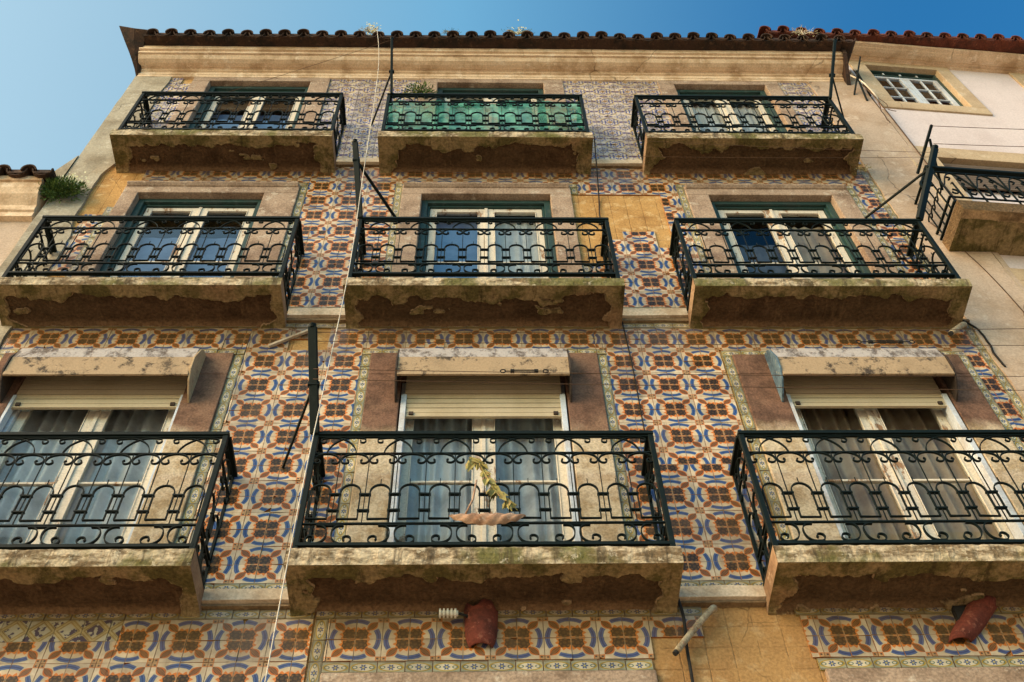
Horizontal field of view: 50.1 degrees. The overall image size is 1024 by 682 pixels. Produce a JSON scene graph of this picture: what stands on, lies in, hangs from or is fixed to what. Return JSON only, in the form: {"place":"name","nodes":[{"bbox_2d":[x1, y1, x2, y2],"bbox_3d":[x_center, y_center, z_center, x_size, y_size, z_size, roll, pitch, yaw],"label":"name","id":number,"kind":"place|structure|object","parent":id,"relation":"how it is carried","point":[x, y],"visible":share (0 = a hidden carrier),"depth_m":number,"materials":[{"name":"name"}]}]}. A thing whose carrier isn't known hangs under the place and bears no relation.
{"place":"outdoors","nodes":[
{"label":"outdoors","id":0,"kind":"place"},
{"bbox_2d":[0,0,1023,170],"label":"sky","id":1,"kind":"structure","parent":0,"point":[65,65],"materials":[{"name":"blue"}]},
{"label":"street","id":2,"kind":"structure","parent":0,"visible":0},
{"bbox_2d":[0,156,78,265],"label":"house","id":3,"kind":"structure","parent":2,"relation":"on","point":[22,204],"depth_m":9.52,"materials":[{"name":"concrete"}]},
{"bbox_2d":[0,26,1023,681],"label":"tiled apartment house","id":4,"kind":"structure","parent":2,"relation":"on","point":[788,510],"depth_m":7.50,"materials":[{"name":"tile"}]},
{"bbox_2d":[31,171,91,203],"bbox_3d":[-3.997,-1.359,9.673,0.557,0.438,0.229,0,-56,-2],"label":"flowering weed","id":5,"kind":"object","parent":4,"relation":"attached to","point":[68,186],"visible":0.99,"depth_m":9.64,"materials":[{"name":"green plant"}]},
{"bbox_2d":[0,409,175,543],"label":"french door","id":6,"kind":"structure","parent":4,"relation":"in","point":[126,420],"depth_m":6.99,"materials":[{"name":"white paint"}]},
{"bbox_2d":[96,199,261,276],"bbox_3d":[-2.759,-0.635,9.054,1.120,2.044,0.160,0,-56,-2],"label":"french door","id":7,"kind":"structure","parent":4,"relation":"in","point":[144,207],"depth_m":9.45,"materials":[{"name":"green paint"}]},
{"bbox_2d":[189,86,308,127],"bbox_3d":[-2.747,-2.145,11.272,1.100,2.139,0.160,0,-56,-2],"label":"french door","id":8,"kind":"structure","parent":4,"relation":"in","point":[206,116],"depth_m":11.77,"materials":[{"name":"green paint"}]},
{"bbox_2d":[268,329,307,347],"bbox_3d":[-1.590,-0.030,7.944,0.322,0.256,0.020,0,-56,-2],"label":"batten","id":9,"kind":"object","parent":4,"relation":"attached to","point":[288,338],"visible":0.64,"depth_m":7.92,"materials":[{"name":"beige wood"}]},
{"bbox_2d":[281,322,319,468],"bbox_3d":[-1.250,0.369,6.779,0.193,0.625,0.766,11,-57,-9],"label":"clothes pole","id":10,"kind":"object","parent":4,"relation":"attached to","point":[312,400],"visible":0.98,"depth_m":6.69,"materials":[{"name":"black metal"}]},
{"bbox_2d":[313,368,1023,376],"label":"laundry wire","id":11,"kind":"object","parent":10,"relation":"attached to","point":[670,374],"visible":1,"depth_m":6.67,"materials":[{"name":"grey metal"}]},
{"bbox_2d":[500,369,548,372],"bbox_3d":[0.075,0.183,6.669,0.299,0.039,0.026,0,-56,-2],"label":"turnbuckle","id":12,"kind":"object","parent":11,"relation":"attached to","point":[513,370],"visible":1,"depth_m":6.66,"materials":[{"name":"grey metal"}]},
{"bbox_2d":[318,328,1023,332],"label":"laundry wire","id":13,"kind":"object","parent":10,"relation":"attached to","point":[626,332],"visible":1,"depth_m":6.85,"materials":[{"name":"grey metal"}]},
{"bbox_2d":[318,341,1023,345],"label":"laundry wire","id":14,"kind":"object","parent":10,"relation":"attached to","point":[680,344],"visible":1,"depth_m":6.83,"materials":[{"name":"grey metal"}]},
{"bbox_2d":[855,340,914,343],"bbox_3d":[2.349,0.005,6.895,0.379,0.039,0.026,0,-56,-2],"label":"turnbuckle","id":15,"kind":"object","parent":14,"relation":"attached to","point":[885,341],"visible":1,"depth_m":6.89,"materials":[{"name":"grey metal"}]},
{"bbox_2d":[322,379,1023,390],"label":"laundry wire","id":16,"kind":"object","parent":10,"relation":"attached to","point":[664,385],"visible":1,"depth_m":6.63,"materials":[{"name":"grey metal"}]},
{"bbox_2d":[264,31,378,681],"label":"rope","id":17,"kind":"object","parent":4,"relation":"hanging from","point":[320,403],"visible":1,"depth_m":6.21,"materials":[{"name":"beige fabric"}]},
{"bbox_2d":[358,22,384,34],"bbox_3d":[-1.593,-3.526,12.404,0.285,0.384,0.178,-16,-57,9],"label":"roof weed","id":18,"kind":"object","parent":4,"relation":"on","point":[371,30],"visible":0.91,"depth_m":12.40,"materials":[{"name":"plant"}]},
{"bbox_2d":[352,138,400,222],"bbox_3d":[-1.180,-1.186,9.093,0.137,0.710,0.808,-22,-58,13],"label":"clothes pole","id":19,"kind":"object","parent":4,"relation":"attached to","point":[356,164],"visible":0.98,"depth_m":9.05,"materials":[{"name":"black metal"}]},
{"bbox_2d":[371,36,393,124],"bbox_3d":[-1.282,-2.670,11.296,0.148,0.751,0.713,13,-57,-10],"label":"clothes pole","id":20,"kind":"object","parent":4,"relation":"attached to","point":[391,73],"visible":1,"depth_m":11.15,"materials":[{"name":"black metal"}]},
{"bbox_2d":[229,40,390,91],"bbox_3d":[-2.155,-2.891,11.551,1.901,0.054,0.004,-16,-57,9],"label":"laundry wire","id":21,"kind":"object","parent":20,"relation":"attached to","point":[309,66],"visible":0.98,"depth_m":11.54,"materials":[{"name":"grey metal"}]},
{"bbox_2d":[401,81,437,99],"bbox_3d":[-0.989,-2.688,11.764,0.414,0.295,0.214,0,-56,-2],"label":"fern","id":22,"kind":"object","parent":4,"relation":"attached to","point":[421,88],"visible":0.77,"depth_m":11.76,"materials":[{"name":"green plant"}]},
{"bbox_2d":[439,608,467,617],"bbox_3d":[-0.297,1.441,5.760,0.189,0.052,0.080,17,-58,-13],"label":"insulator","id":23,"kind":"object","parent":4,"relation":"attached to","point":[451,613],"visible":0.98,"depth_m":5.74,"materials":[{"name":"ceramic"}]},
{"bbox_2d":[464,599,497,647],"bbox_3d":[-0.162,1.471,5.741,0.184,0.279,0.080,0,-56,-2],"label":"clay spout","id":24,"kind":"object","parent":4,"relation":"attached to","point":[481,623],"visible":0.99,"depth_m":5.71,"materials":[{"name":"red ceramic"}]},
{"bbox_2d":[385,100,583,129],"bbox_3d":[-0.262,-2.167,10.653,1.900,0.855,0.040,0,-56,-2],"label":"netting","id":25,"kind":"object","parent":4,"relation":"attached to","point":[477,117],"visible":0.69,"depth_m":10.72,"materials":[{"name":"green fabric"}]},
{"bbox_2d":[389,383,579,541],"bbox_3d":[-0.176,0.931,6.865,1.130,2.015,0.176,0,-56,-2],"label":"french door","id":26,"kind":"structure","parent":4,"relation":"in","point":[527,471],"depth_m":6.96,"materials":[{"name":"white paint"}]},
{"bbox_2d":[415,200,558,277],"bbox_3d":[-0.211,-0.628,9.136,1.160,2.044,0.174,0,-56,-2],"label":"french door","id":27,"kind":"structure","parent":4,"relation":"in","point":[429,208],"depth_m":9.61,"materials":[{"name":"green paint"}]},
{"bbox_2d":[449,480,525,525],"bbox_3d":[-0.137,0.881,6.064,0.420,0.366,0.041,0,-56,-2],"label":"hanging planter","id":28,"kind":"object","parent":4,"relation":"hanging from","point":[490,519],"visible":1,"depth_m":5.94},
{"bbox_2d":[465,457,516,510],"bbox_3d":[-0.119,0.808,6.189,0.294,0.486,0.054,0,-56,-2],"label":"dried plant","id":29,"kind":"object","parent":28,"relation":"in","point":[493,491],"visible":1,"depth_m":6.18,"materials":[{"name":"yellow plant"}]},
{"bbox_2d":[437,88,543,103],"bbox_3d":[-0.213,-2.173,11.330,1.168,2.139,0.090,0,-56,-2],"label":"french door","id":30,"kind":"structure","parent":4,"relation":"in","point":[440,90],"depth_m":12.15,"materials":[{"name":"green paint"}]},
{"bbox_2d":[501,20,533,34],"bbox_3d":[0.068,-3.522,12.471,0.393,0.379,0.152,0,-56,-2],"label":"roof weed","id":31,"kind":"object","parent":4,"relation":"on","point":[517,32],"visible":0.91,"depth_m":12.46,"materials":[{"name":"plant"}]},
{"bbox_2d":[594,136,609,257],"bbox_3d":[0.783,-1.259,9.529,0.042,1.723,0.378,0,-56,-2],"label":"cable","id":32,"kind":"object","parent":4,"relation":"hanging from","point":[597,182],"visible":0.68,"depth_m":9.99,"materials":[{"name":"black rubber"}]},
{"bbox_2d":[622,321,644,429],"bbox_3d":[0.856,0.286,7.555,0.034,1.521,0.010,0,-56,-2],"label":"cable","id":33,"kind":"object","parent":4,"relation":"attached to","point":[634,376],"visible":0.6,"depth_m":7.60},
{"bbox_2d":[678,598,693,681],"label":"cable","id":34,"kind":"object","parent":4,"relation":"attached to","point":[686,646],"visible":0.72,"depth_m":5.65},
{"bbox_2d":[672,605,717,655],"bbox_3d":[0.957,1.505,5.710,0.291,0.341,0.055,0,-56,-2],"label":"pipe","id":35,"kind":"object","parent":4,"relation":"attached to","point":[694,628],"visible":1,"depth_m":5.69,"materials":[{"name":"white plastic"}]},
{"bbox_2d":[676,90,787,131],"bbox_3d":[2.340,-2.140,11.431,1.020,2.139,0.168,0,-56,-2],"label":"french door","id":36,"kind":"structure","parent":4,"relation":"in","point":[701,119],"depth_m":12.02,"materials":[{"name":"green paint"}]},
{"bbox_2d":[599,138,938,152],"bbox_3d":[2.174,-1.734,9.694,2.875,0.903,0.004,-5,-56,1],"label":"laundry wire","id":37,"kind":"object","parent":4,"relation":"attached to","point":[766,146],"visible":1,"depth_m":9.65,"materials":[{"name":"grey metal"}]},
{"bbox_2d":[711,201,874,278],"bbox_3d":[2.374,-0.627,9.216,1.129,2.044,0.175,0,-56,-2],"label":"french door","id":38,"kind":"structure","parent":4,"relation":"in","point":[723,209],"depth_m":9.63,"materials":[{"name":"green paint"}]},
{"bbox_2d":[791,25,817,35],"bbox_3d":[3.348,-3.533,12.524,0.372,0.276,0.168,0,-56,-2],"label":"roof weed","id":39,"kind":"object","parent":4,"relation":"on","point":[799,32],"visible":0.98,"depth_m":12.55,"materials":[{"name":"plant"}]},
{"bbox_2d":[829,38,843,115],"bbox_3d":[3.336,-2.685,11.433,0.286,0.864,0.684,0,-56,-2],"label":"clothes pole","id":40,"kind":"object","parent":4,"relation":"attached to","point":[832,76],"visible":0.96,"depth_m":11.33,"materials":[{"name":"black metal"}]},
{"bbox_2d":[853,56,871,100],"bbox_3d":[3.846,-2.889,12.082,0.189,0.629,0.299,0,-56,-2],"label":"wall bracket","id":41,"kind":"object","parent":4,"relation":"attached to","point":[858,76],"depth_m":12.09,"materials":[{"name":"black metal"}]},
{"bbox_2d":[850,75,878,99],"bbox_3d":[3.861,-2.789,11.999,0.130,0.673,0.049,9,-56,-8],"label":"white tube","id":42,"kind":"object","parent":41,"relation":"hanging from","point":[868,87],"visible":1,"depth_m":11.98,"materials":[{"name":"plastic"}]},
{"bbox_2d":[862,84,889,122],"bbox_3d":[3.870,-2.533,11.647,0.074,1.101,0.032,0,-56,-2],"label":"hanging cord","id":43,"kind":"object","parent":41,"relation":"hanging from","point":[878,103],"visible":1,"depth_m":11.63,"materials":[{"name":"brown metal"}]},
{"bbox_2d":[856,162,872,173],"bbox_3d":[3.288,-1.625,10.242,0.206,0.164,0.111,0,-56,-2],"label":"wall weed","id":44,"kind":"object","parent":4,"relation":"attached to","point":[865,170],"depth_m":10.25,"materials":[{"name":"plant"}]},
{"bbox_2d":[864,144,938,220],"bbox_3d":[3.349,-1.202,9.221,0.080,0.697,0.863,33,-63,-22],"label":"clothes pole","id":45,"kind":"object","parent":4,"relation":"attached to","point":[928,172],"visible":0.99,"depth_m":9.18,"materials":[{"name":"black metal"}]},
{"bbox_2d":[595,155,907,157],"bbox_3d":[2.179,-1.605,9.522,2.869,0.473,0.004,-4,-56,1],"label":"laundry wire","id":46,"kind":"object","parent":45,"relation":"attached to","point":[754,157],"visible":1,"depth_m":9.52,"materials":[{"name":"grey metal"}]},
{"bbox_2d":[795,408,1017,539],"bbox_3d":[2.447,0.932,6.946,1.120,2.015,0.177,0,-56,-2],"label":"french door","id":47,"kind":"structure","parent":4,"relation":"in","point":[810,418],"depth_m":7.08,"materials":[{"name":"white paint"}]},
{"bbox_2d":[948,322,967,335],"bbox_3d":[3.289,-0.096,8.066,0.246,0.243,0.071,17,-58,-13],"label":"pipe","id":48,"kind":"object","parent":4,"relation":"attached to","point":[963,325],"visible":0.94,"depth_m":8.02,"materials":[{"name":"beige plastic"}]},
{"bbox_2d":[948,595,997,642],"bbox_3d":[2.462,1.466,5.830,0.367,0.279,0.080,0,-56,-2],"label":"clay spout","id":49,"kind":"object","parent":4,"relation":"attached to","point":[972,618],"visible":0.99,"depth_m":5.81,"materials":[{"name":"red ceramic"}]},
{"bbox_2d":[930,222,1023,312],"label":"slack cord","id":50,"kind":"object","parent":4,"relation":"attached to","point":[989,274],"visible":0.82,"depth_m":8.77,"materials":[{"name":"brown metal"}]},
{"bbox_2d":[962,320,1005,366],"bbox_3d":[3.436,-0.001,8.028,0.140,0.617,0.030,8,-56,-7],"label":"vine cable","id":51,"kind":"object","parent":4,"relation":"attached to","point":[991,347],"visible":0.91,"depth_m":8.02,"materials":[{"name":"black rubber"}]},
{"bbox_2d":[757,25,1023,300],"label":"pale pink house","id":52,"kind":"structure","parent":2,"relation":"on","point":[920,84],"depth_m":11.83,"materials":[{"name":"paint"}]},
{"bbox_2d":[854,71,956,199],"bbox_3d":[3.992,-2.160,11.238,0.020,3.400,0.012,0,-56,-2],"label":"cable","id":53,"kind":"object","parent":52,"relation":"attached to","point":[904,134],"visible":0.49,"depth_m":11.18,"materials":[{"name":"brown metal"}]},
{"bbox_2d":[870,70,962,105],"bbox_3d":[4.596,-2.842,12.529,0.868,1.127,0.055,3,-56,-4],"label":"window","id":54,"kind":"structure","parent":52,"relation":"in","point":[906,80],"depth_m":12.68,"materials":[{"name":"white paint"}]},
{"bbox_2d":[916,124,943,189],"bbox_3d":[3.765,-1.559,9.621,0.339,0.590,0.404,22,-59,-16],"label":"scroll bracket","id":55,"kind":"object","parent":52,"relation":"attached to","point":[927,140],"visible":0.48,"depth_m":9.67,"materials":[{"name":"black metal"}]},
{"bbox_2d":[933,143,1023,146],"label":"laundry wire","id":56,"kind":"object","parent":55,"relation":"attached to","point":[980,145],"visible":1,"depth_m":9.57,"materials":[{"name":"grey metal"}]},
{"bbox_2d":[938,126,1023,129],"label":"laundry wire","id":57,"kind":"object","parent":55,"relation":"attached to","point":[977,127],"visible":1,"depth_m":9.71,"materials":[{"name":"grey metal"}]},
{"bbox_2d":[964,190,1023,203],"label":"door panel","id":58,"kind":"structure","parent":52,"relation":"in","point":[997,195],"depth_m":10.35,"materials":[{"name":"white wood"}]}
]}

